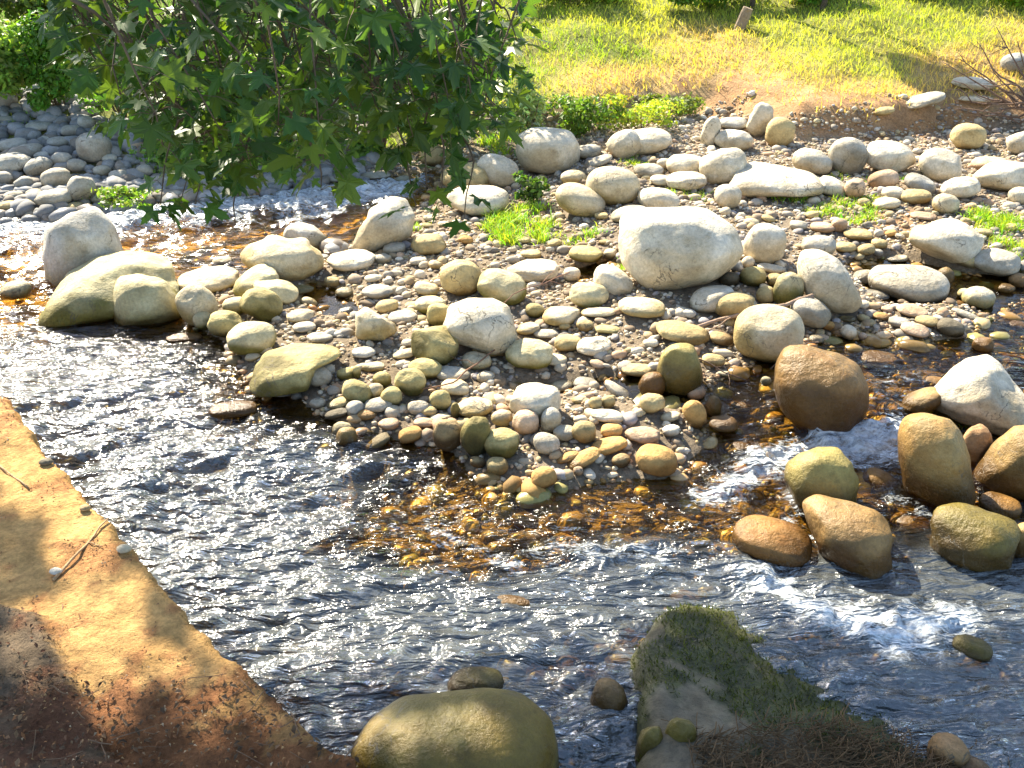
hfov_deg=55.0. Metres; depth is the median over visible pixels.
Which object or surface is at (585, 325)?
stone
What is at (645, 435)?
stone
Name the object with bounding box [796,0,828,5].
shrub
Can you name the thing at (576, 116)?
shrub
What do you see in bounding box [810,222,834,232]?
stone
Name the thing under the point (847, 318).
stone
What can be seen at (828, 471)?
boulder
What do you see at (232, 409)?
boulder
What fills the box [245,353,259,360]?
stone
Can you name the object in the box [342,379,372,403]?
stone
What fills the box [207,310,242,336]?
stone
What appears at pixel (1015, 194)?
stone
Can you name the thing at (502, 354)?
stone
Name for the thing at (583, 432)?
stone
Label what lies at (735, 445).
stone
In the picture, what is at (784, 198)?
grass tuft
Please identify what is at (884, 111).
stone
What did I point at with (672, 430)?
stone
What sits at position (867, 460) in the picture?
stone
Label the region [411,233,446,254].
stone
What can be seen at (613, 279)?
boulder
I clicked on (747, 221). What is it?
stone
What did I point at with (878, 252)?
stone
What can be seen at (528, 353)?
boulder
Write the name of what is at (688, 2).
shrub
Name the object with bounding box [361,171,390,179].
boulder
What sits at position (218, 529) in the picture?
water
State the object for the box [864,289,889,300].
stone
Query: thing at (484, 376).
stone
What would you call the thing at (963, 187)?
boulder
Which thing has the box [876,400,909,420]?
stone
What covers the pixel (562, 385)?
stone
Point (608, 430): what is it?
stone
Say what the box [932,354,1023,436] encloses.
boulder
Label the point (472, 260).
stone
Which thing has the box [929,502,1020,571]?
boulder
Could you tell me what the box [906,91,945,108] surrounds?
boulder
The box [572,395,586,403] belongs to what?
stone
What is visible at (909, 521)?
stone
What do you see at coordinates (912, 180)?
boulder
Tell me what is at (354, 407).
stone
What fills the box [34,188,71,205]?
boulder
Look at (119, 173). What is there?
stone
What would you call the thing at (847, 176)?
grass tuft
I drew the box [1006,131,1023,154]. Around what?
stone
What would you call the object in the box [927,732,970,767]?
stone
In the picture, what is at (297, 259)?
boulder
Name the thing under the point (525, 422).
stone
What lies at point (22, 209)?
gravel
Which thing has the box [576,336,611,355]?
stone
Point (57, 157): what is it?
stone
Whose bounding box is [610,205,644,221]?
boulder
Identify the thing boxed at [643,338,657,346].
stone
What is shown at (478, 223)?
stone
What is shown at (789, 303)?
driftwood
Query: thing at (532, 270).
boulder
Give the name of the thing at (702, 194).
grass tuft
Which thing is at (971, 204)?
stone
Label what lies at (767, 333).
boulder
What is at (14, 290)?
stone
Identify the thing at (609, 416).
stone
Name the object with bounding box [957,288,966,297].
stone
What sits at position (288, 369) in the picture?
boulder
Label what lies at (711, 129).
stone
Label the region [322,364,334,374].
stone
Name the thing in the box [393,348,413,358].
stone
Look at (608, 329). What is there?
stone
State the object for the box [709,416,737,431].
stone
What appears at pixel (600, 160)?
stone
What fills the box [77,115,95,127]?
stone
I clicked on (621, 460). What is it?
stone
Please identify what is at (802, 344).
stick
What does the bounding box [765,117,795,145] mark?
boulder
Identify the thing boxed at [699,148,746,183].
boulder
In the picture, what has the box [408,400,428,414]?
stone
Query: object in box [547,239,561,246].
stone
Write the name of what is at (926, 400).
stone
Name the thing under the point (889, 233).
stone
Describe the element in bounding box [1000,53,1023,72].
boulder
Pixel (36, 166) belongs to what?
stone
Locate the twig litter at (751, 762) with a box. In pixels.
[661,700,1009,767]
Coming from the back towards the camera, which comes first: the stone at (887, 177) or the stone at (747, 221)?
the stone at (887, 177)
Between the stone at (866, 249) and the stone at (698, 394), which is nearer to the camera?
the stone at (698, 394)
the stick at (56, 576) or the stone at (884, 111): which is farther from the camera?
the stone at (884, 111)
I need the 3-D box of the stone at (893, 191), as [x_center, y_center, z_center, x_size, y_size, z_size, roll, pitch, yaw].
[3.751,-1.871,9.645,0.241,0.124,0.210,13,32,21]
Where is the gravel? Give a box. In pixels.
[0,83,1023,490]
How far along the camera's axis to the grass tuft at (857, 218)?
9.34 m
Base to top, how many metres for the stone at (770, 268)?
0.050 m
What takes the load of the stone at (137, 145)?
on the ground at (192, 234)
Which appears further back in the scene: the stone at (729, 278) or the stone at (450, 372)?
the stone at (729, 278)
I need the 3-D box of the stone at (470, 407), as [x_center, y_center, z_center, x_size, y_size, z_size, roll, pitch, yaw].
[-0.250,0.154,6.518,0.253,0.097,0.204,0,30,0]
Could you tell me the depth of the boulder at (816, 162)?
10.25 m
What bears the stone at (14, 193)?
on the ground at (192, 234)
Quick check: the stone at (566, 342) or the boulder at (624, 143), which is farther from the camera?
the boulder at (624, 143)
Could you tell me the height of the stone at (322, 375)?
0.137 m
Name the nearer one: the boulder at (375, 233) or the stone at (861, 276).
the stone at (861, 276)
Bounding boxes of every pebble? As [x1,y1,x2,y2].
[38,458,52,465]
[49,567,62,574]
[79,504,90,510]
[116,544,131,552]
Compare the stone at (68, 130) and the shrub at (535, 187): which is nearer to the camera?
the shrub at (535, 187)
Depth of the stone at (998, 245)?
8.60 m
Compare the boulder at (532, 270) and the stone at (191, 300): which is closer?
the stone at (191, 300)
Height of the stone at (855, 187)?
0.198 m
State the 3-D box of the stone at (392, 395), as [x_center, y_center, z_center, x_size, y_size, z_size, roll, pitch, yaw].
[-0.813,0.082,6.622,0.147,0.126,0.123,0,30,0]
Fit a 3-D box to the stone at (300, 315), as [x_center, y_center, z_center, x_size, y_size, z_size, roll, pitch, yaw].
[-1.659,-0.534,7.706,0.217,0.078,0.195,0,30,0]
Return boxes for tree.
[34,0,551,238]
[749,0,754,8]
[819,0,827,12]
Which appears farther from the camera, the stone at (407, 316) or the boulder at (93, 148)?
the boulder at (93, 148)
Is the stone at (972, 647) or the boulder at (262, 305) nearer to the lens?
the stone at (972, 647)
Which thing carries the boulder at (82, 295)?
on the ground at (192, 234)
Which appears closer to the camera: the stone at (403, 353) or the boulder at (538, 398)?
the boulder at (538, 398)
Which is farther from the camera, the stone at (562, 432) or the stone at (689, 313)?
the stone at (689, 313)
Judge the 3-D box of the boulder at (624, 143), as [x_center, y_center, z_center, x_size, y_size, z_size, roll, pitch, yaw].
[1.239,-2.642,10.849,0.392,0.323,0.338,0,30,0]
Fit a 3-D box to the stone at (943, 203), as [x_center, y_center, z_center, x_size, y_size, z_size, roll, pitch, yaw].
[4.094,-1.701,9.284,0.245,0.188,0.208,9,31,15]
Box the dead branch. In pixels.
[941,27,1023,123]
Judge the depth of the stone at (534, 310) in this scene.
7.62 m
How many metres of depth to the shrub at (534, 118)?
11.09 m
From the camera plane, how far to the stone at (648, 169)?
10.16 m
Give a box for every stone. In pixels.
[0,92,17,106]
[0,116,13,121]
[0,171,13,183]
[0,200,12,209]
[0,280,31,299]
[3,191,23,197]
[13,176,32,186]
[20,143,42,153]
[23,157,52,176]
[25,121,51,130]
[33,151,48,157]
[40,168,70,186]
[46,136,68,146]
[50,152,71,164]
[61,125,78,135]
[66,158,86,171]
[67,176,95,201]
[67,202,81,207]
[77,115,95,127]
[90,193,112,202]
[93,165,111,175]
[102,154,116,160]
[108,169,126,176]
[133,142,142,147]
[136,164,153,175]
[166,333,202,341]
[167,190,181,195]
[175,284,217,325]
[193,311,210,330]
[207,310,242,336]
[212,256,233,265]
[222,297,242,313]
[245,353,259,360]
[259,347,272,354]
[286,309,314,321]
[291,393,301,400]
[293,321,315,332]
[295,285,313,293]
[300,297,316,305]
[306,332,331,340]
[309,334,332,342]
[309,398,325,407]
[310,367,331,386]
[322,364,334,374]
[323,249,332,255]
[324,277,339,286]
[324,407,347,419]
[327,397,349,408]
[329,176,337,181]
[332,421,351,436]
[335,287,352,297]
[336,427,357,450]
[337,367,353,380]
[338,307,352,314]
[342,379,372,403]
[344,539,392,562]
[346,400,363,415]
[351,346,375,357]
[352,366,360,378]
[357,409,376,420]
[362,284,392,298]
[362,362,384,370]
[364,397,391,411]
[365,274,380,281]
[365,432,389,451]
[369,383,383,397]
[372,371,390,386]
[375,254,391,263]
[375,299,398,312]
[378,418,399,429]
[380,386,401,404]
[383,242,404,254]
[388,310,417,322]
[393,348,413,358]
[394,175,411,183]
[394,368,425,395]
[395,286,406,294]
[398,425,421,443]
[401,339,410,346]
[405,301,414,305]
[408,358,441,378]
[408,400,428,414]
[410,257,426,265]
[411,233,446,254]
[413,418,432,427]
[414,281,438,295]
[414,296,445,313]
[420,144,442,165]
[421,406,436,416]
[422,223,432,227]
[423,215,433,220]
[427,303,447,325]
[428,260,442,268]
[429,390,450,409]
[430,413,450,419]
[433,419,460,451]
[436,366,469,379]
[438,221,447,226]
[441,379,468,394]
[447,666,503,690]
[451,402,459,418]
[458,397,492,417]
[459,235,473,243]
[462,351,491,369]
[465,258,476,264]
[470,456,485,467]
[472,349,504,355]
[474,222,483,227]
[477,371,494,382]
[484,427,518,458]
[487,457,508,474]
[491,409,512,426]
[497,595,529,605]
[512,409,538,434]
[516,322,539,334]
[518,237,529,242]
[520,249,540,258]
[525,303,543,317]
[531,466,556,488]
[533,329,558,338]
[533,432,559,454]
[540,407,560,431]
[542,306,579,325]
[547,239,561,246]
[549,353,566,365]
[550,380,572,392]
[553,425,572,440]
[554,334,580,351]
[556,451,578,463]
[558,324,570,329]
[560,170,585,182]
[564,267,580,281]
[567,447,599,469]
[569,245,602,262]
[569,282,608,308]
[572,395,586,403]
[572,421,595,443]
[573,377,599,386]
[573,466,582,475]
[576,320,593,331]
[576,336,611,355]
[579,144,601,158]
[581,307,614,316]
[585,154,611,166]
[588,397,601,408]
[590,359,604,368]
[590,677,627,710]
[591,409,623,423]
[592,436,627,455]
[594,212,607,219]
[595,324,620,333]
[599,239,608,243]
[601,424,622,436]
[602,395,614,408]
[603,248,617,258]
[605,380,632,399]
[612,453,630,467]
[622,363,654,376]
[625,426,659,443]
[633,163,663,176]
[635,726,662,765]
[638,372,664,394]
[639,393,664,413]
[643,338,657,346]
[650,175,666,185]
[657,158,667,168]
[660,411,679,421]
[662,424,679,436]
[665,717,696,742]
[682,400,706,428]
[683,308,695,317]
[687,387,705,400]
[700,116,720,145]
[702,353,724,366]
[705,395,721,416]
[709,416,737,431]
[710,331,733,345]
[714,184,741,208]
[715,292,754,320]
[717,370,729,376]
[719,272,739,285]
[723,439,762,457]
[730,260,742,271]
[730,400,751,411]
[739,266,766,286]
[741,256,754,267]
[743,218,758,224]
[746,102,773,136]
[756,286,772,303]
[757,263,785,272]
[760,376,771,385]
[761,214,774,222]
[766,273,780,285]
[773,272,803,307]
[790,220,807,228]
[790,296,830,327]
[801,235,835,254]
[805,211,819,218]
[809,335,823,342]
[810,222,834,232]
[823,321,834,329]
[831,218,847,231]
[836,241,856,252]
[839,316,855,321]
[840,324,856,339]
[843,228,872,239]
[844,178,865,197]
[852,270,869,284]
[855,448,897,471]
[856,243,875,255]
[857,314,869,321]
[857,493,887,513]
[858,198,870,206]
[858,332,867,340]
[858,350,902,368]
[862,467,900,496]
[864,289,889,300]
[867,169,899,187]
[870,197,900,209]
[871,239,887,248]
[872,312,888,320]
[873,106,894,115]
[874,249,882,255]
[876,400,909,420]
[881,186,903,199]
[881,306,893,312]
[885,230,896,236]
[885,254,907,261]
[888,316,910,327]
[889,512,930,535]
[895,233,905,239]
[896,303,928,317]
[900,322,929,337]
[901,189,931,203]
[902,387,940,413]
[910,211,937,220]
[915,315,938,326]
[920,375,942,387]
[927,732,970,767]
[932,193,959,213]
[936,318,964,337]
[938,267,954,285]
[951,308,978,320]
[952,634,992,660]
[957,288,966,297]
[958,257,975,268]
[960,755,989,767]
[961,217,971,224]
[961,286,995,309]
[963,424,992,471]
[964,202,976,209]
[972,337,994,353]
[976,228,993,236]
[978,491,1021,517]
[991,242,1002,247]
[992,353,1023,374]
[997,283,1015,293]
[1000,308,1010,311]
[1003,319,1023,331]
[1005,223,1017,230]
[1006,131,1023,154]
[1006,297,1017,303]
[1008,187,1023,204]
[1008,272,1023,288]
[1015,522,1023,557]
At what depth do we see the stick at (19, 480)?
5.21 m
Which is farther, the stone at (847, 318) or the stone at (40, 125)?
the stone at (40, 125)
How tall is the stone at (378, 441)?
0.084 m
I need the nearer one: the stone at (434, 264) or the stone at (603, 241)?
the stone at (434, 264)
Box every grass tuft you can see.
[413,220,431,231]
[472,128,522,156]
[476,196,566,247]
[561,221,607,245]
[616,155,648,165]
[665,187,712,201]
[768,197,792,203]
[788,193,885,224]
[827,169,906,180]
[930,412,969,432]
[956,203,1023,271]
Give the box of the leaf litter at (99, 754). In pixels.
[0,401,359,767]
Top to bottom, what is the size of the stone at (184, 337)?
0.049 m
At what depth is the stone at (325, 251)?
9.00 m
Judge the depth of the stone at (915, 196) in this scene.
9.45 m
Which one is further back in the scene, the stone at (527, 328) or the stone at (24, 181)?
the stone at (24, 181)
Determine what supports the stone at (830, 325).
on the ground at (192, 234)
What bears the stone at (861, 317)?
on the ground at (192, 234)
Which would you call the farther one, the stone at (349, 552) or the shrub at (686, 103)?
the shrub at (686, 103)
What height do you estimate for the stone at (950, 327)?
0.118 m
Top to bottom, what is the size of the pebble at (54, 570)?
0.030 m
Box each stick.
[0,465,29,488]
[52,518,107,580]
[283,418,332,425]
[422,349,494,388]
[504,264,574,302]
[699,358,756,390]
[765,342,818,373]
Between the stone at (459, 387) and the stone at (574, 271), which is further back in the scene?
the stone at (574, 271)
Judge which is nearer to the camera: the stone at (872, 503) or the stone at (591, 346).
the stone at (872, 503)
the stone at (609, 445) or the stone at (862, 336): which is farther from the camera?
the stone at (862, 336)
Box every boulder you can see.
[0,138,27,151]
[0,152,31,171]
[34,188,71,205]
[37,251,180,331]
[42,206,123,297]
[75,132,111,162]
[113,274,180,330]
[177,266,239,292]
[209,400,257,418]
[226,321,276,354]
[233,264,278,296]
[239,288,282,321]
[240,235,323,280]
[249,343,340,396]
[253,279,298,303]
[283,222,327,250]
[327,249,375,271]
[351,688,558,767]
[352,196,414,252]
[355,307,396,340]
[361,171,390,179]
[411,325,458,364]
[440,162,489,189]
[440,259,480,295]
[443,298,517,354]
[447,185,508,215]
[460,416,490,455]
[477,154,518,186]
[477,268,526,305]
[505,338,552,368]
[507,259,557,281]
[509,382,560,419]
[515,127,579,174]
[555,182,604,217]
[586,166,639,204]
[593,264,632,294]
[606,129,640,158]
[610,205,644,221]
[618,206,742,289]
[618,297,665,317]
[635,128,671,154]
[635,444,677,476]
[637,187,679,206]
[656,320,709,345]
[657,343,702,398]
[666,154,701,172]
[666,171,706,190]
[689,285,733,312]
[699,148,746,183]
[714,129,752,150]
[720,117,747,129]
[729,162,824,196]
[732,515,812,566]
[733,304,804,362]
[743,223,786,263]
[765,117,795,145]
[773,345,868,437]
[784,447,858,515]
[792,148,832,174]
[797,249,861,312]
[802,494,892,578]
[819,176,844,196]
[828,137,867,174]
[867,140,915,172]
[868,264,949,303]
[898,413,975,516]
[904,172,935,193]
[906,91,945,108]
[908,218,983,262]
[919,148,961,182]
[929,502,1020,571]
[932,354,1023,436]
[940,176,980,198]
[949,123,986,148]
[951,77,995,89]
[958,95,991,101]
[971,156,1007,169]
[972,160,1023,190]
[972,425,1023,507]
[974,248,1020,275]
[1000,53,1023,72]
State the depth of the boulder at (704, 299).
7.45 m
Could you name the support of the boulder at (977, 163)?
on the ground at (192, 234)
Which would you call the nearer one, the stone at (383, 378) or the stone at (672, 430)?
the stone at (672, 430)
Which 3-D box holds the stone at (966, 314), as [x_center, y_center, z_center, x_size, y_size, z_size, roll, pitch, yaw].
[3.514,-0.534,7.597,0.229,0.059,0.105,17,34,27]
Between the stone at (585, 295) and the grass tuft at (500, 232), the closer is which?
the stone at (585, 295)
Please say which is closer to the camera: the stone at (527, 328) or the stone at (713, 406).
the stone at (713, 406)
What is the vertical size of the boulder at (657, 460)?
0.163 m
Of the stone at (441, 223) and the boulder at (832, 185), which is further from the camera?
the boulder at (832, 185)
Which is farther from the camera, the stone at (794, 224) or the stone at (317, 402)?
the stone at (794, 224)
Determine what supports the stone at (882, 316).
on the ground at (192, 234)
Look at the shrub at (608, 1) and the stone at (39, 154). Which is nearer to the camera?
the stone at (39, 154)
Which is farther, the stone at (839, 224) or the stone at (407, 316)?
the stone at (839, 224)
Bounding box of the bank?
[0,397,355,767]
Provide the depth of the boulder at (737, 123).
11.71 m
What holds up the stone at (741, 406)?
on the riverbed cobbles
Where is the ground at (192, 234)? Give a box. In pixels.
[0,0,1023,584]
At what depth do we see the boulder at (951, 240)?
8.31 m
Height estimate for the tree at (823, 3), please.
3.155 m
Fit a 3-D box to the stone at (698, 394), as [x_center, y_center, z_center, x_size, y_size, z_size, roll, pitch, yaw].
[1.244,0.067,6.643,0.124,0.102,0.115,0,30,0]
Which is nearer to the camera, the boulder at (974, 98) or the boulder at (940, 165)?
the boulder at (940, 165)
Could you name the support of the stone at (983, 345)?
on the riverbed cobbles
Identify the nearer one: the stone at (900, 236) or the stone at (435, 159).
the stone at (900, 236)
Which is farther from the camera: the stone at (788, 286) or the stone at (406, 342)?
the stone at (788, 286)
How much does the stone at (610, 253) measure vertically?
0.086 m
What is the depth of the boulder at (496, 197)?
9.61 m
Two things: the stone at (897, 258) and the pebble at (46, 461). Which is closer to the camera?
the pebble at (46, 461)
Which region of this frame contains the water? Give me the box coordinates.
[0,171,1023,767]
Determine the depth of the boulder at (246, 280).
8.09 m
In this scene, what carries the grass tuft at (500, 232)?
on the ground at (192, 234)
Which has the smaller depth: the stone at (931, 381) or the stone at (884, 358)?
the stone at (931, 381)
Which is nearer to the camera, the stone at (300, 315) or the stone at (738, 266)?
the stone at (300, 315)
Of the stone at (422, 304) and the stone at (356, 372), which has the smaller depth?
the stone at (356, 372)
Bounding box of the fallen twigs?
[1,400,357,764]
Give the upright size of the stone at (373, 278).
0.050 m
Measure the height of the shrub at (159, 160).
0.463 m
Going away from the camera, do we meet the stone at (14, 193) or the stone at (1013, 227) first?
the stone at (1013, 227)
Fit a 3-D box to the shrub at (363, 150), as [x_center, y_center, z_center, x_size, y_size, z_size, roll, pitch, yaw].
[-1.453,-3.214,11.087,1.940,1.416,1.166,-10,31,-16]
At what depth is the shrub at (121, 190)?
10.05 m
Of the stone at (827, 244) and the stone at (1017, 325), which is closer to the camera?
the stone at (1017, 325)
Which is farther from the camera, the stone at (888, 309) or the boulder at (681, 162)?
the boulder at (681, 162)
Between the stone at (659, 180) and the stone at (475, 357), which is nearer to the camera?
the stone at (475, 357)
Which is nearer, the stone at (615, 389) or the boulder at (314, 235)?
the stone at (615, 389)
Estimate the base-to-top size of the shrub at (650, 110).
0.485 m
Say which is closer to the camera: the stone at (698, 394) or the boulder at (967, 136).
the stone at (698, 394)
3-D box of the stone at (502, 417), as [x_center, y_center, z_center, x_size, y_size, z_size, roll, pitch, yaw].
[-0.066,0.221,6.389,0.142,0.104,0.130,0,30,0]
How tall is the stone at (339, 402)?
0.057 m
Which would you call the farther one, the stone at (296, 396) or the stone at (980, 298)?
the stone at (980, 298)
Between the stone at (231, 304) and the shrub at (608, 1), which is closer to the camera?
the stone at (231, 304)
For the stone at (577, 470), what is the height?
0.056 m
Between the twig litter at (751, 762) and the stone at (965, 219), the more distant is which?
the stone at (965, 219)
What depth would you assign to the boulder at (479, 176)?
10.31 m
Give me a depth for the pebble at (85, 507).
4.97 m
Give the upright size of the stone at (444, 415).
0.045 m
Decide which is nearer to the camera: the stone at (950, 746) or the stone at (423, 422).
the stone at (950, 746)
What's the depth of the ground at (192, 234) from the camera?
8.67 m
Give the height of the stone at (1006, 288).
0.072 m
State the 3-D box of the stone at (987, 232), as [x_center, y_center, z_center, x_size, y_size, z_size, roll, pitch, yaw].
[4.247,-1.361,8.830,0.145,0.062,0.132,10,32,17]
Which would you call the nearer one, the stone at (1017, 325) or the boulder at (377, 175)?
the stone at (1017, 325)
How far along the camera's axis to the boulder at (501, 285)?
7.79 m
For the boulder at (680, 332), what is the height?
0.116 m
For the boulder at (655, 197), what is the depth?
9.26 m
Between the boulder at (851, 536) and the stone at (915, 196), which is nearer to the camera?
the boulder at (851, 536)
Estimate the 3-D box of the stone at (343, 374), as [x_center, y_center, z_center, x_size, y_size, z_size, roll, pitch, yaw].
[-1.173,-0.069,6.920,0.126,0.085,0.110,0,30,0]
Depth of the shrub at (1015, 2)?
14.27 m
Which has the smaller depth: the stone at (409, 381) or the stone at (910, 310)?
the stone at (409, 381)
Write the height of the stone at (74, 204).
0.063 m
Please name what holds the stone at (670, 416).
on the ground at (192, 234)
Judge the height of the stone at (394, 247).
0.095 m
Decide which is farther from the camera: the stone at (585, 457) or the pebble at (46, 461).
the stone at (585, 457)
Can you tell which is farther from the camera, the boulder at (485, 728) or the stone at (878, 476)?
the stone at (878, 476)
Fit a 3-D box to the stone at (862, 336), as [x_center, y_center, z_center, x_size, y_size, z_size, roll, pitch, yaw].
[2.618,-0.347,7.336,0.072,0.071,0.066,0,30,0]
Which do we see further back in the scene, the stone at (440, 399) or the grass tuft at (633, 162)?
the grass tuft at (633, 162)
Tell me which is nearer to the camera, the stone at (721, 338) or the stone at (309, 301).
the stone at (721, 338)
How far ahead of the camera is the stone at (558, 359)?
7.07 m
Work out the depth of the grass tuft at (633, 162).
10.63 m
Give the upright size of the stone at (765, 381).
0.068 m
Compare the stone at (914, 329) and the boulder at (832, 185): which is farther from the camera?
the boulder at (832, 185)
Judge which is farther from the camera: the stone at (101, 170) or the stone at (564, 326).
the stone at (101, 170)
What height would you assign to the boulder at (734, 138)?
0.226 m
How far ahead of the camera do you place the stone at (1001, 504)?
5.68 m
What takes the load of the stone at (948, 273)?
on the ground at (192, 234)
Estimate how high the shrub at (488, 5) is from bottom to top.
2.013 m
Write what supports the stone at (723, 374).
on the ground at (192, 234)
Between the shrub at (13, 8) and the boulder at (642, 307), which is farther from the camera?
the shrub at (13, 8)
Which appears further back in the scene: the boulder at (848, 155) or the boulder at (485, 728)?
the boulder at (848, 155)
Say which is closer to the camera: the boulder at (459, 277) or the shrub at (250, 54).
the boulder at (459, 277)
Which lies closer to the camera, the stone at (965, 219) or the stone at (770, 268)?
the stone at (770, 268)
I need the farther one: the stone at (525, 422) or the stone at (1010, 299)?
the stone at (1010, 299)
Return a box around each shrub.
[0,0,93,33]
[0,19,31,99]
[8,7,75,111]
[57,14,132,116]
[89,185,160,212]
[128,140,208,173]
[142,48,257,148]
[242,61,350,142]
[242,138,310,171]
[304,36,459,156]
[373,0,513,122]
[493,61,546,134]
[511,170,550,204]
[536,91,624,137]
[561,0,626,6]
[586,93,680,129]
[635,90,706,116]
[668,0,734,7]
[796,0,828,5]
[998,0,1023,6]
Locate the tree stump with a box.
[733,6,752,30]
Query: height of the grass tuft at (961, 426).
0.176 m
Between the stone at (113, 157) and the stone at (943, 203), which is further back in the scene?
the stone at (113, 157)
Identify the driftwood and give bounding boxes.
[698,293,813,330]
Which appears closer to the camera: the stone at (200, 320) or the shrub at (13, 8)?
the stone at (200, 320)
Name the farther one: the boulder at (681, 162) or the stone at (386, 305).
the boulder at (681, 162)
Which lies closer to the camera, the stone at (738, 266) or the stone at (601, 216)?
the stone at (738, 266)
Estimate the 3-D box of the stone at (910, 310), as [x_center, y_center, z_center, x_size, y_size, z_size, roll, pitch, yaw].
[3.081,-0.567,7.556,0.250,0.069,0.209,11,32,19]
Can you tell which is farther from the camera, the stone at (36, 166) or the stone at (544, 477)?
the stone at (36, 166)
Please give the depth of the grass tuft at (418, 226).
9.42 m
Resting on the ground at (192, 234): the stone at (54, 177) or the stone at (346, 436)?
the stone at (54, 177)
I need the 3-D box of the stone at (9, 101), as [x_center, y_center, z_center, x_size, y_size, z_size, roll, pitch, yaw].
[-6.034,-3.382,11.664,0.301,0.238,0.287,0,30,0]
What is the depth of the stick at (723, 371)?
6.79 m
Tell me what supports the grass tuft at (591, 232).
on the ground at (192, 234)
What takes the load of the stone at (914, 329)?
on the ground at (192, 234)
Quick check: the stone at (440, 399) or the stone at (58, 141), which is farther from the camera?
the stone at (58, 141)
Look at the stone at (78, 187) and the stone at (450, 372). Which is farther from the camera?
the stone at (78, 187)
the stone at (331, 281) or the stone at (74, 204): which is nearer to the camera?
the stone at (331, 281)
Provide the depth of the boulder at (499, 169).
10.34 m
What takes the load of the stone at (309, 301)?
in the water
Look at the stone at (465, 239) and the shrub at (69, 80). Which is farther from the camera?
the shrub at (69, 80)
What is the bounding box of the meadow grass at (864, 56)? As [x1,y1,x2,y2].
[0,0,1023,147]
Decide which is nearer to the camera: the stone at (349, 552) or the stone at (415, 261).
the stone at (349, 552)
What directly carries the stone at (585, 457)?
on the ground at (192, 234)
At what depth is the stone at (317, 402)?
6.65 m
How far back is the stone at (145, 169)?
10.59 m
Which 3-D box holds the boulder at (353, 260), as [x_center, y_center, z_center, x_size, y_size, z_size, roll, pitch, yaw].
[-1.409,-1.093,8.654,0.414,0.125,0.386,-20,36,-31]
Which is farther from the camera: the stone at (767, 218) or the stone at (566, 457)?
the stone at (767, 218)
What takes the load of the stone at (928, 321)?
on the ground at (192, 234)
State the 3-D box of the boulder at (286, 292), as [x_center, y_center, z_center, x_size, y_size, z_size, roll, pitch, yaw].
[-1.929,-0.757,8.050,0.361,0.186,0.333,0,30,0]
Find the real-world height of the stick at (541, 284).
0.124 m
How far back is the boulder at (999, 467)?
5.81 m
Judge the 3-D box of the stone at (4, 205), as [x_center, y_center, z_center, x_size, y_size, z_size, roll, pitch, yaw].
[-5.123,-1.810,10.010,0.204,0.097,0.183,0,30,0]
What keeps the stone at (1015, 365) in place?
on the ground at (192, 234)
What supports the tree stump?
on the ground at (192, 234)
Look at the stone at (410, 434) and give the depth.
6.29 m
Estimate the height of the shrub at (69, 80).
1.219 m
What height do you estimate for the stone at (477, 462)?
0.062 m
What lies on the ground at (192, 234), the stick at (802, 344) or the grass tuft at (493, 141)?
the grass tuft at (493, 141)
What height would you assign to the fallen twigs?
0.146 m
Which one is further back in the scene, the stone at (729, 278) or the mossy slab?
the stone at (729, 278)
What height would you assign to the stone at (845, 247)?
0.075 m
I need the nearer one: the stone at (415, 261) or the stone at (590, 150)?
the stone at (415, 261)
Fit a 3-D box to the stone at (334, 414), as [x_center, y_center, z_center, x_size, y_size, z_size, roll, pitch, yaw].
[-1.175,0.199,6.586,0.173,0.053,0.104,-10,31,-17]
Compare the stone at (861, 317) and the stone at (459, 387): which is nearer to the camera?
the stone at (459, 387)
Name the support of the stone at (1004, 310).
on the ground at (192, 234)
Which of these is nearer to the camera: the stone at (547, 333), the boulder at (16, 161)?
the stone at (547, 333)
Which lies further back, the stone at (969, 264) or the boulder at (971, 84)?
the boulder at (971, 84)
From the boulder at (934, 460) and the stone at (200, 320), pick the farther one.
the stone at (200, 320)
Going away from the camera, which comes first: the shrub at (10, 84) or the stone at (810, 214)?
the stone at (810, 214)
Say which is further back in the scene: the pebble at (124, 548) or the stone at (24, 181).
the stone at (24, 181)
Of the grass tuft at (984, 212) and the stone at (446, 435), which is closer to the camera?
the stone at (446, 435)
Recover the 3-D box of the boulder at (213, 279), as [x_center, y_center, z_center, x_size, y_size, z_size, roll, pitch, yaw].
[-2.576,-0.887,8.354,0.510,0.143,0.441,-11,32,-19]
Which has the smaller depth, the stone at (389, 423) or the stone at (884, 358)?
the stone at (389, 423)
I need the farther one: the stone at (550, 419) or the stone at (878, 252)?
the stone at (878, 252)
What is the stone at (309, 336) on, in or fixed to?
on the ground at (192, 234)
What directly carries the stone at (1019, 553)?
in the water
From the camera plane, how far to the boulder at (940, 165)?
10.01 m
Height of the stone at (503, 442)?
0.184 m
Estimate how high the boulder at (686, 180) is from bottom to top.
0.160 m
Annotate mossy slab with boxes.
[627,601,937,767]
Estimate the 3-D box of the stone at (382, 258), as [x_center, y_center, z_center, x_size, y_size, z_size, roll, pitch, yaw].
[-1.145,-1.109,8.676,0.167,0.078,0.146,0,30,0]
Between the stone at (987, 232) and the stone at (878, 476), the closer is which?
the stone at (878, 476)
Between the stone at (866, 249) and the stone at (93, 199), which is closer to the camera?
the stone at (866, 249)
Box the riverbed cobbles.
[0,176,1023,584]
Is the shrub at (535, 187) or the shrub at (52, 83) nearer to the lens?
the shrub at (535, 187)
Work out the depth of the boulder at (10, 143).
10.94 m
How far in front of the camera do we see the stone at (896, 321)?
7.40 m
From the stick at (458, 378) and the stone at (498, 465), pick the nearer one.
the stone at (498, 465)
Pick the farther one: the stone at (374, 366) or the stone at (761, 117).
the stone at (761, 117)
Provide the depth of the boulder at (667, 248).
7.64 m
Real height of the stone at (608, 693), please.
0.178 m
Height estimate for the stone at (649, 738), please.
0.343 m
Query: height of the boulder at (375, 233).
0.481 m

